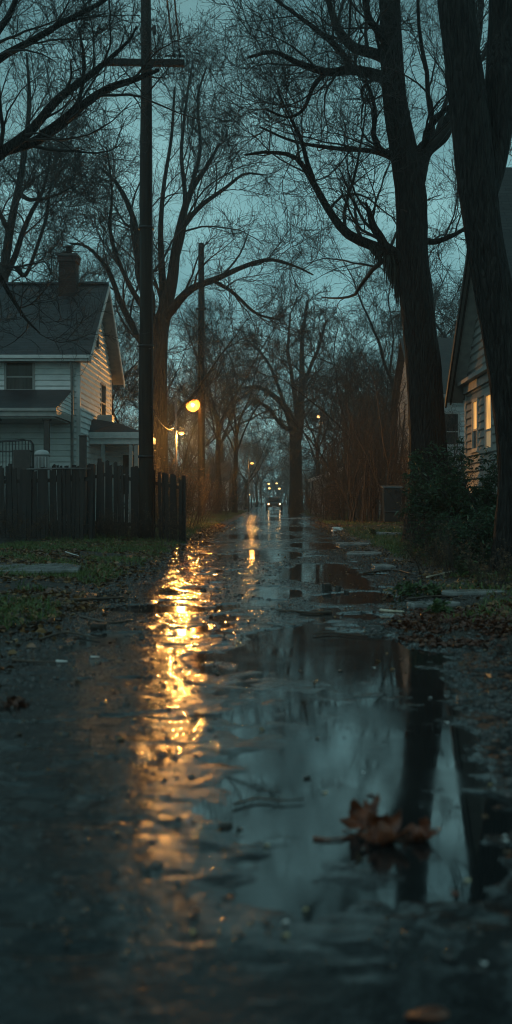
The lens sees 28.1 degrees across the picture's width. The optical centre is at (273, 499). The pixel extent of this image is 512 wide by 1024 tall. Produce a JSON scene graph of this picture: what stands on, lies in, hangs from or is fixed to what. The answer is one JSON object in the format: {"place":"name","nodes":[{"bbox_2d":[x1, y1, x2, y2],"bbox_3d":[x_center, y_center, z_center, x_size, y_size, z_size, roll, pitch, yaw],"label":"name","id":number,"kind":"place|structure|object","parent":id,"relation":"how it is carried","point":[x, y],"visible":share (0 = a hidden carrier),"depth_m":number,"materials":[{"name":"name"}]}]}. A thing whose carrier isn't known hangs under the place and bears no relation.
{"place":"outdoors","nodes":[
{"label":"outdoors","id":0,"kind":"place"},
{"bbox_2d":[0,505,511,1023],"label":"road","id":1,"kind":"structure","parent":0,"point":[88,975],"depth_m":3.15,"materials":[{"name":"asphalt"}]},
{"bbox_2d":[0,695,31,708],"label":"debris clump","id":2,"kind":"object","parent":1,"relation":"on","point":[15,701],"visible":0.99,"depth_m":5.45,"materials":[{"name":"brown plant"}]},
{"bbox_2d":[39,631,99,639],"bbox_3d":[-1.593,1.083,8.173,0.468,0.025,0.408,0,0,0],"label":"stick","id":3,"kind":"object","parent":1,"relation":"on","point":[52,635],"visible":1,"depth_m":8.22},
{"bbox_2d":[66,603,115,612],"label":"debris clump","id":4,"kind":"object","parent":1,"relation":"on","point":[86,607],"visible":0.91,"depth_m":10.17,"materials":[{"name":"brown plant"}]},
{"bbox_2d":[68,595,123,601],"bbox_3d":[-1.923,1.051,10.948,0.146,0.064,0.795,0,0,35],"label":"stick","id":5,"kind":"object","parent":1,"relation":"on","point":[93,598],"visible":0.97,"depth_m":11.01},
{"bbox_2d":[0,509,511,922],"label":"puddle water","id":6,"kind":"structure","parent":1,"relation":"on","point":[403,770],"depth_m":4.36,"materials":[{"name":"black liquid"}]},
{"bbox_2d":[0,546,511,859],"bbox_3d":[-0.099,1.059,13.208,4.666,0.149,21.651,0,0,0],"label":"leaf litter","id":7,"kind":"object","parent":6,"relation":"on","point":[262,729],"visible":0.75,"depth_m":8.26,"materials":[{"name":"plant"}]},
{"bbox_2d":[232,797,303,805],"bbox_3d":[-0.021,1.090,3.732,0.266,0.018,0.063,0,0,-11],"label":"stick","id":8,"kind":"object","parent":6,"relation":"on","point":[246,800],"visible":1,"depth_m":3.73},
{"bbox_2d":[276,609,331,613],"bbox_3d":[0.292,1.089,10.001,0.558,0.033,0.137,0,0,19],"label":"stick","id":9,"kind":"object","parent":6,"relation":"on","point":[314,612],"visible":1,"depth_m":9.94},
{"bbox_2d":[339,792,379,834],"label":"dry leaf","id":10,"kind":"object","parent":6,"relation":"on","point":[359,816],"visible":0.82,"depth_m":3.44,"materials":[{"name":"plant"}]},
{"bbox_2d":[355,809,423,845],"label":"dry leaf","id":11,"kind":"object","parent":6,"relation":"on","point":[383,830],"visible":1,"depth_m":3.30,"materials":[{"name":"plant"}]},
{"bbox_2d":[404,817,441,840],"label":"dry leaf","id":12,"kind":"object","parent":6,"relation":"on","point":[423,830],"visible":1,"depth_m":3.34,"materials":[{"name":"plant"}]},
{"bbox_2d":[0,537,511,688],"bbox_3d":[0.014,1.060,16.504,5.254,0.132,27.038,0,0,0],"label":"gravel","id":13,"kind":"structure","parent":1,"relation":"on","point":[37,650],"depth_m":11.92,"materials":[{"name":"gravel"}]},
{"bbox_2d":[266,497,282,509],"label":"car","id":14,"kind":"object","parent":1,"relation":"on","point":[273,501],"visible":1,"depth_m":112.54,"materials":[{"name":"grey paint"}]},
{"bbox_2d":[299,484,346,521],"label":"bramble bush","id":15,"kind":"object","parent":1,"relation":"on","point":[334,505],"visible":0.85,"depth_m":49.60,"materials":[{"name":"brown plant"}]},
{"bbox_2d":[404,1005,448,1019],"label":"leaf","id":16,"kind":"object","parent":1,"relation":"on","point":[431,1012],"visible":1,"depth_m":2.17,"materials":[{"name":"plant"}]},
{"bbox_2d":[407,601,460,607],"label":"concrete slab","id":17,"kind":"structure","parent":1,"relation":"on","point":[416,604],"depth_m":10.54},
{"bbox_2d":[357,612,511,798],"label":"gravel","id":18,"kind":"structure","parent":1,"relation":"on","point":[504,790],"depth_m":5.74,"materials":[{"name":"gravel"}]},
{"bbox_2d":[423,598,454,613],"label":"weed plant","id":19,"kind":"object","parent":1,"relation":"on","point":[437,605],"visible":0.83,"depth_m":9.74,"materials":[{"name":"green plant"}]},
{"bbox_2d":[372,600,511,647],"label":"leaf litter","id":20,"kind":"object","parent":1,"relation":"on","point":[408,623],"visible":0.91,"depth_m":8.51,"materials":[{"name":"plant"}]},
{"bbox_2d":[0,502,511,648],"bbox_3d":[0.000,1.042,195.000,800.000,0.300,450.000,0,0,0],"label":"ground","id":21,"kind":"structure","parent":0,"point":[45,583],"depth_m":12.91,"materials":[{"name":"soil"}]},
{"bbox_2d":[0,439,33,529],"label":"iron gate","id":22,"kind":"structure","parent":21,"relation":"on","point":[23,459],"depth_m":26.37,"materials":[{"name":"black"}]},
{"bbox_2d":[0,563,80,573],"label":"concrete slab","id":23,"kind":"structure","parent":21,"relation":"on","point":[57,567],"depth_m":14.43,"materials":[{"name":"concrete"}]},
{"bbox_2d":[34,450,49,531],"bbox_3d":[-6.100,-0.186,27.000,0.413,2.278,0.410,0,0,0],"label":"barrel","id":24,"kind":"object","parent":21,"relation":"on","point":[41,458],"visible":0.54,"depth_m":26.87,"materials":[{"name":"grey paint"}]},
{"bbox_2d":[0,464,97,539],"bbox_3d":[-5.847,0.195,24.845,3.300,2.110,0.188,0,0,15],"label":"board fence","id":25,"kind":"object","parent":21,"relation":"on","point":[30,506],"visible":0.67,"depth_m":24.66,"materials":[{"name":"brown wood"}]},
{"bbox_2d":[0,0,137,281],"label":"bare tree","id":26,"kind":"object","parent":21,"relation":"on","point":[21,183],"visible":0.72,"depth_m":42.64,"materials":[{"name":"brown plant"}]},
{"bbox_2d":[0,245,155,529],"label":"white house","id":27,"kind":"structure","parent":21,"relation":"on","point":[52,405],"depth_m":31.05,"materials":[{"name":"paint"}]},
{"bbox_2d":[4,363,34,389],"bbox_3d":[-7.610,-3.840,30.713,0.920,1.180,0.057,0,0,0],"label":"window","id":28,"kind":"structure","parent":27,"relation":"in","point":[17,376],"depth_m":30.72,"materials":[{"name":"glass"}]},
{"bbox_2d":[100,381,105,414],"bbox_3d":[-5.813,-3.300,34.930,0.057,1.380,1.000,0,0,0],"label":"window","id":29,"kind":"structure","parent":27,"relation":"in","point":[103,387],"depth_m":35.10,"materials":[{"name":"glass"}]},
{"bbox_2d":[121,453,133,496],"bbox_3d":[-4.950,-0.860,35.213,0.660,1.520,0.097,0,0,0],"label":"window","id":30,"kind":"structure","parent":27,"relation":"in","point":[124,456],"depth_m":35.24,"materials":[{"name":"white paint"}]},
{"bbox_2d":[79,435,86,533],"bbox_3d":[-5.000,-0.199,26.900,0.200,2.999,0.200,0,0,0],"label":"gate post","id":31,"kind":"object","parent":21,"relation":"on","point":[82,450],"visible":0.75,"depth_m":26.82,"materials":[{"name":"paint"}]},
{"bbox_2d":[0,202,184,350],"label":"bare tree","id":32,"kind":"object","parent":21,"relation":"on","point":[102,280],"visible":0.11,"depth_m":54.72,"materials":[{"name":"brown plant"}]},
{"bbox_2d":[0,534,187,629],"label":"grass","id":33,"kind":"structure","parent":21,"relation":"on","point":[21,544],"depth_m":16.33,"materials":[{"name":"plant"}]},
{"bbox_2d":[84,508,120,538],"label":"dry weeds","id":34,"kind":"object","parent":21,"relation":"on","point":[107,520],"visible":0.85,"depth_m":25.08,"materials":[{"name":"brown plant"}]},
{"bbox_2d":[0,522,233,685],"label":"leaf litter","id":35,"kind":"object","parent":21,"relation":"on","point":[28,592],"visible":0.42,"depth_m":14.37,"materials":[{"name":"plant"}]},
{"bbox_2d":[0,0,234,379],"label":"bare tree","id":36,"kind":"object","parent":21,"relation":"on","point":[23,140],"visible":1,"depth_m":21.14,"materials":[{"name":"brown plant"}]},
{"bbox_2d":[21,231,224,423],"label":"bare tree","id":37,"kind":"object","parent":21,"relation":"on","point":[126,348],"visible":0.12,"depth_m":57.44,"materials":[{"name":"brown plant"}]},
{"bbox_2d":[107,509,148,539],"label":"dry weeds","id":38,"kind":"object","parent":21,"relation":"on","point":[131,532],"visible":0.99,"depth_m":25.05,"materials":[{"name":"brown plant"}]},
{"bbox_2d":[18,509,246,538],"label":"grass","id":39,"kind":"structure","parent":21,"relation":"on","point":[207,524],"depth_m":43.99,"materials":[{"name":"plant"}]},
{"bbox_2d":[97,458,185,543],"bbox_3d":[-3.410,0.085,26.298,2.475,2.330,0.192,0,0,17],"label":"board fence","id":40,"kind":"object","parent":21,"relation":"on","point":[115,503],"visible":0.54,"depth_m":26.29,"materials":[{"name":"brown wood"}]},
{"bbox_2d":[107,0,184,538],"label":"utility pole","id":41,"kind":"object","parent":21,"relation":"on","point":[146,455],"visible":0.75,"depth_m":25.86,"materials":[{"name":"brown wood"}]},
{"bbox_2d":[14,194,294,460],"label":"bare tree","id":42,"kind":"object","parent":21,"relation":"on","point":[183,390],"visible":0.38,"depth_m":54.95,"materials":[{"name":"brown plant"}]},
{"bbox_2d":[124,481,203,524],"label":"bramble bush","id":43,"kind":"object","parent":21,"relation":"on","point":[187,507],"visible":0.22,"depth_m":33.70,"materials":[{"name":"brown plant"}]},
{"bbox_2d":[153,443,183,508],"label":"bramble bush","id":44,"kind":"object","parent":21,"relation":"on","point":[159,468],"visible":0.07,"depth_m":39.82,"materials":[{"name":"brown plant"}]},
{"bbox_2d":[118,350,224,461],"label":"bare tree","id":45,"kind":"object","parent":21,"relation":"on","point":[179,440],"visible":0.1,"depth_m":104.53,"materials":[{"name":"brown plant"}]},
{"bbox_2d":[142,502,201,543],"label":"dry weeds","id":46,"kind":"object","parent":21,"relation":"on","point":[170,525],"visible":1,"depth_m":25.21,"materials":[{"name":"brown plant"}]},
{"bbox_2d":[175,399,184,490],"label":"street lamp","id":47,"kind":"object","parent":21,"relation":"on","point":[180,429],"visible":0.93,"depth_m":40.96,"materials":[{"name":"metal"}]},
{"bbox_2d":[115,335,257,491],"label":"bare tree","id":48,"kind":"object","parent":21,"relation":"on","point":[182,426],"visible":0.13,"depth_m":118.20,"materials":[{"name":"brown plant"}]},
{"bbox_2d":[154,455,233,525],"bbox_3d":[-3.777,-0.308,37.548,3.529,2.824,4.138,0,0,30],"label":"bramble bush","id":49,"kind":"object","parent":21,"relation":"on","point":[190,483],"visible":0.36,"depth_m":37.67,"materials":[{"name":"brown plant"}]},
{"bbox_2d":[117,413,274,513],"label":"undergrowth","id":50,"kind":"object","parent":21,"relation":"on","point":[186,463],"visible":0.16,"depth_m":73.30,"materials":[{"name":"brown plant"}]},
{"bbox_2d":[156,468,235,522],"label":"bramble bush","id":51,"kind":"object","parent":21,"relation":"on","point":[205,506],"visible":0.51,"depth_m":44.14,"materials":[{"name":"brown plant"}]},
{"bbox_2d":[19,1,373,510],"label":"bare tree","id":52,"kind":"object","parent":21,"relation":"on","point":[170,304],"visible":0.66,"depth_m":46.28,"materials":[{"name":"brown plant"}]},
{"bbox_2d":[116,359,279,509],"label":"bare tree","id":53,"kind":"object","parent":21,"relation":"on","point":[230,386],"visible":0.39,"depth_m":72.42,"materials":[{"name":"brown plant"}]},
{"bbox_2d":[196,243,205,514],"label":"utility pole","id":54,"kind":"object","parent":21,"relation":"on","point":[201,420],"visible":0.66,"depth_m":59.83,"materials":[{"name":"brown wood"}]},
{"bbox_2d":[187,479,241,515],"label":"bramble bush","id":55,"kind":"object","parent":21,"relation":"on","point":[221,502],"visible":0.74,"depth_m":65.86,"materials":[{"name":"brown plant"}]},
{"bbox_2d":[115,280,329,462],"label":"bare tree","id":56,"kind":"object","parent":21,"relation":"on","point":[224,434],"visible":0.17,"depth_m":90.86,"materials":[{"name":"brown plant"}]},
{"bbox_2d":[128,290,320,512],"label":"bare tree","id":57,"kind":"object","parent":21,"relation":"on","point":[234,509],"visible":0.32,"depth_m":77.80,"materials":[{"name":"brown plant"}]},
{"bbox_2d":[139,245,313,512],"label":"bare tree","id":58,"kind":"object","parent":21,"relation":"on","point":[218,444],"visible":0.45,"depth_m":73.82,"materials":[{"name":"brown plant"}]},
{"bbox_2d":[168,383,289,508],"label":"bare tree","id":59,"kind":"object","parent":21,"relation":"on","point":[257,460],"visible":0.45,"depth_m":111.21,"materials":[{"name":"brown plant"}]},
{"bbox_2d":[196,428,272,491],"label":"bare tree","id":60,"kind":"object","parent":21,"relation":"on","point":[238,452],"visible":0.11,"depth_m":167.22,"materials":[{"name":"brown plant"}]},
{"bbox_2d":[168,459,312,504],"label":"woods","id":61,"kind":"object","parent":21,"relation":"on","point":[281,491],"visible":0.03,"depth_m":215.47,"materials":[{"name":"brown plant"}]},
{"bbox_2d":[231,487,260,509],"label":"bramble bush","id":62,"kind":"object","parent":21,"relation":"on","point":[244,507],"visible":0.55,"depth_m":104.36,"materials":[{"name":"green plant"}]},
{"bbox_2d":[214,439,288,504],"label":"bare tree","id":63,"kind":"object","parent":21,"relation":"on","point":[263,468],"visible":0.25,"depth_m":204.48,"materials":[{"name":"brown plant"}]},
{"bbox_2d":[223,418,284,506],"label":"bare tree","id":64,"kind":"object","parent":21,"relation":"on","point":[250,453],"visible":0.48,"depth_m":149.51,"materials":[{"name":"brown plant"}]},
{"bbox_2d":[232,281,337,513],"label":"bare tree","id":65,"kind":"object","parent":21,"relation":"on","point":[296,485],"visible":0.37,"depth_m":83.89,"materials":[{"name":"grey plant"}]},
{"bbox_2d":[258,431,322,504],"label":"bare tree","id":66,"kind":"object","parent":21,"relation":"on","point":[275,485],"visible":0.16,"depth_m":186.10,"materials":[{"name":"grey plant"}]},
{"bbox_2d":[268,428,343,507],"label":"bare tree","id":67,"kind":"object","parent":21,"relation":"on","point":[288,451],"visible":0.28,"depth_m":118.94,"materials":[{"name":"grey plant"}]},
{"bbox_2d":[219,346,396,452],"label":"bare tree","id":68,"kind":"object","parent":21,"relation":"on","point":[305,395],"visible":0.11,"depth_m":92.01,"materials":[{"name":"grey plant"}]},
{"bbox_2d":[249,309,373,481],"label":"bare tree","id":69,"kind":"object","parent":21,"relation":"on","point":[298,416],"visible":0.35,"depth_m":73.95,"materials":[{"name":"grey plant"}]},
{"bbox_2d":[230,341,397,490],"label":"bare tree","id":70,"kind":"object","parent":21,"relation":"on","point":[352,376],"visible":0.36,"depth_m":53.67,"materials":[{"name":"grey plant"}]},
{"bbox_2d":[302,436,340,516],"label":"bare shrub","id":71,"kind":"object","parent":21,"relation":"on","point":[322,484],"visible":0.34,"depth_m":62.00,"materials":[{"name":"plant"}]},
{"bbox_2d":[307,467,342,512],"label":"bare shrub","id":72,"kind":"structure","parent":21,"relation":"on","point":[310,479],"depth_m":72.00,"materials":[{"name":"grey plant"}]},
{"bbox_2d":[298,436,352,513],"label":"undergrowth","id":73,"kind":"object","parent":21,"relation":"on","point":[308,490],"visible":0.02,"depth_m":84.43,"materials":[{"name":"brown plant"}]},
{"bbox_2d":[264,296,401,475],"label":"bare tree","id":74,"kind":"object","parent":21,"relation":"on","point":[302,413],"visible":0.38,"depth_m":66.48,"materials":[{"name":"brown plant"}]},
{"bbox_2d":[306,432,362,519],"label":"bare shrub","id":75,"kind":"object","parent":21,"relation":"on","point":[322,471],"visible":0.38,"depth_m":51.95,"materials":[{"name":"plant"}]},
{"bbox_2d":[215,214,460,471],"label":"bare tree","id":76,"kind":"object","parent":21,"relation":"on","point":[375,300],"visible":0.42,"depth_m":57.40,"materials":[{"name":"grey plant"}]},
{"bbox_2d":[174,0,511,543],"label":"bare tree","id":77,"kind":"object","parent":21,"relation":"on","point":[405,263],"visible":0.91,"depth_m":23.66,"materials":[{"name":"brown plant"}]},
{"bbox_2d":[308,383,381,519],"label":"bare shrub","id":78,"kind":"object","parent":21,"relation":"on","point":[342,510],"visible":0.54,"depth_m":50.00,"materials":[{"name":"plant"}]},
{"bbox_2d":[289,370,401,521],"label":"bare shrub","id":79,"kind":"object","parent":21,"relation":"on","point":[350,499],"visible":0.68,"depth_m":45.60,"materials":[{"name":"plant"}]},
{"bbox_2d":[299,277,402,486],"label":"bare tree","id":80,"kind":"object","parent":21,"relation":"on","point":[366,331],"visible":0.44,"depth_m":57.12,"materials":[{"name":"brown plant"}]},
{"bbox_2d":[318,356,397,518],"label":"bare shrub","id":81,"kind":"object","parent":21,"relation":"on","point":[361,434],"visible":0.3,"depth_m":49.91,"materials":[{"name":"plant"}]},
{"bbox_2d":[334,327,408,520],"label":"bare shrub","id":82,"kind":"object","parent":21,"relation":"on","point":[385,455],"visible":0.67,"depth_m":43.78,"materials":[{"name":"plant"}]},
{"bbox_2d":[335,383,408,521],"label":"bare shrub","id":83,"kind":"object","parent":21,"relation":"on","point":[373,500],"visible":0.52,"depth_m":44.83,"materials":[{"name":"plant"}]},
{"bbox_2d":[346,339,401,490],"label":"bare shrub","id":84,"kind":"object","parent":21,"relation":"on","point":[382,428],"visible":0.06,"depth_m":47.12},
{"bbox_2d":[367,398,408,521],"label":"bare shrub","id":85,"kind":"object","parent":21,"relation":"on","point":[400,483],"visible":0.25,"depth_m":42.98,"materials":[{"name":"plant"}]},
{"bbox_2d":[380,485,402,522],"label":"wheelie bin","id":86,"kind":"object","parent":21,"relation":"on","point":[388,505],"visible":0.8,"depth_m":40.66,"materials":[{"name":"plastic"}]},
{"bbox_2d":[338,210,463,354],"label":"bare tree","id":87,"kind":"object","parent":21,"relation":"on","point":[446,300],"visible":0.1,"depth_m":66.38,"materials":[{"name":"grey plant"}]},
{"bbox_2d":[388,581,422,596],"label":"weed plant","id":88,"kind":"object","parent":21,"relation":"on","point":[407,588],"visible":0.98,"depth_m":11.65,"materials":[{"name":"green plant"}]},
{"bbox_2d":[303,516,511,622],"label":"leaf litter","id":89,"kind":"object","parent":21,"relation":"on","point":[437,572],"visible":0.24,"depth_m":14.31,"materials":[{"name":"plant"}]},
{"bbox_2d":[365,259,460,342],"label":"bare tree","id":90,"kind":"object","parent":21,"relation":"on","point":[441,314],"visible":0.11,"depth_m":55.48,"materials":[{"name":"grey plant"}]},
{"bbox_2d":[374,399,464,508],"bbox_3d":[5.356,-1.149,32.802,3.952,4.355,3.240,0,0,-22],"label":"bare shrub","id":91,"kind":"object","parent":21,"relation":"on","point":[447,445],"visible":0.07,"depth_m":32.95,"materials":[{"name":"plant"}]},
{"bbox_2d":[384,255,459,376],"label":"bare tree","id":92,"kind":"object","parent":21,"relation":"on","point":[450,311],"visible":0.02,"depth_m":73.47,"materials":[{"name":"grey plant"}]},
{"bbox_2d":[384,511,463,560],"bbox_3d":[2.934,0.737,17.541,1.407,1.100,1.760,0,0,-43],"label":"green bush","id":93,"kind":"object","parent":21,"relation":"on","point":[432,528],"visible":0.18,"depth_m":17.45,"materials":[{"name":"green plant"}]},
{"bbox_2d":[390,338,464,503],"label":"grey house","id":94,"kind":"structure","parent":21,"relation":"on","point":[445,346],"depth_m":42.94,"materials":[{"name":"paint"}]},
{"bbox_2d":[444,412,459,446],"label":"window","id":95,"kind":"structure","parent":94,"relation":"in","point":[456,420],"depth_m":40.51,"materials":[{"name":"glass"}]},
{"bbox_2d":[392,405,464,488],"bbox_3d":[5.852,-1.597,35.947,4.047,5.210,3.062,0,0,-9],"label":"bare shrub","id":96,"kind":"object","parent":21,"relation":"on","point":[446,437],"visible":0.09,"depth_m":35.68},
{"bbox_2d":[416,580,445,595],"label":"weed plant","id":97,"kind":"object","parent":21,"relation":"on","point":[432,588],"visible":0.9,"depth_m":11.65,"materials":[{"name":"green plant"}]},
{"bbox_2d":[398,530,468,572],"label":"bramble bush","id":98,"kind":"object","parent":21,"relation":"on","point":[415,554],"visible":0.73,"depth_m":15.36,"materials":[{"name":"green plant"}]},
{"bbox_2d":[380,454,496,545],"bbox_3d":[3.731,0.065,21.369,2.566,2.054,3.010,0,0,-39],"label":"bramble bush","id":99,"kind":"object","parent":21,"relation":"on","point":[423,494],"visible":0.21,"depth_m":21.53,"materials":[{"name":"green plant"}]},
{"bbox_2d":[394,436,497,539],"bbox_3d":[3.567,-0.058,19.278,2.651,2.367,2.402,0,0,0],"label":"green bush","id":100,"kind":"object","parent":21,"relation":"on","point":[435,497],"visible":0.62,"depth_m":19.08,"materials":[{"name":"green plant"}]},
{"bbox_2d":[391,551,511,627],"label":"grass","id":101,"kind":"structure","parent":21,"relation":"on","point":[469,586],"depth_m":11.57,"materials":[{"name":"plant"}]},
{"bbox_2d":[422,521,492,577],"bbox_3d":[2.382,0.671,13.675,0.962,0.770,1.129,0,0,-25],"label":"bramble bush","id":102,"kind":"object","parent":21,"relation":"on","point":[445,551],"visible":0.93,"depth_m":13.60,"materials":[{"name":"green plant"}]},
{"bbox_2d":[406,0,511,573],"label":"bare tree","id":103,"kind":"object","parent":21,"relation":"on","point":[480,107],"visible":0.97,"depth_m":13.81,"materials":[{"name":"brown plant"}]},
{"bbox_2d":[431,501,495,564],"bbox_3d":[3.329,0.660,16.043,1.734,1.291,1.790,0,0,0],"label":"green bush","id":104,"kind":"object","parent":21,"relation":"on","point":[486,531],"visible":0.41,"depth_m":15.71,"materials":[{"name":"green plant"}]},
{"bbox_2d":[442,589,503,595],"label":"concrete slab","id":105,"kind":"structure","parent":21,"relation":"on","point":[462,592],"depth_m":11.36,"materials":[{"name":"concrete"}]},
{"bbox_2d":[445,167,511,495],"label":"gable house","id":106,"kind":"structure","parent":21,"relation":"on","point":[468,382],"depth_m":23.07,"materials":[{"name":"grey paint"}]},
{"bbox_2d":[470,397,478,452],"bbox_3d":[4.594,-1.695,23.360,0.097,1.230,0.720,0,0,0],"label":"window","id":107,"kind":"structure","parent":106,"relation":"in","point":[475,408],"depth_m":23.40,"materials":[{"name":"glass"}]},
{"bbox_2d":[482,391,492,452],"bbox_3d":[4.594,-1.665,21.900,0.097,1.290,0.800,0,0,0],"label":"window","id":108,"kind":"structure","parent":106,"relation":"in","point":[488,419],"depth_m":21.99,"materials":[{"name":"glass"}]},
{"bbox_2d":[0,0,511,501],"label":"sky","id":109,"kind":"structure","parent":0,"point":[185,11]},
{"bbox_2d":[301,509,435,553],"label":"grass","id":110,"kind":"structure","parent":0,"point":[386,543],"depth_m":29.47,"materials":[{"name":"plant"}]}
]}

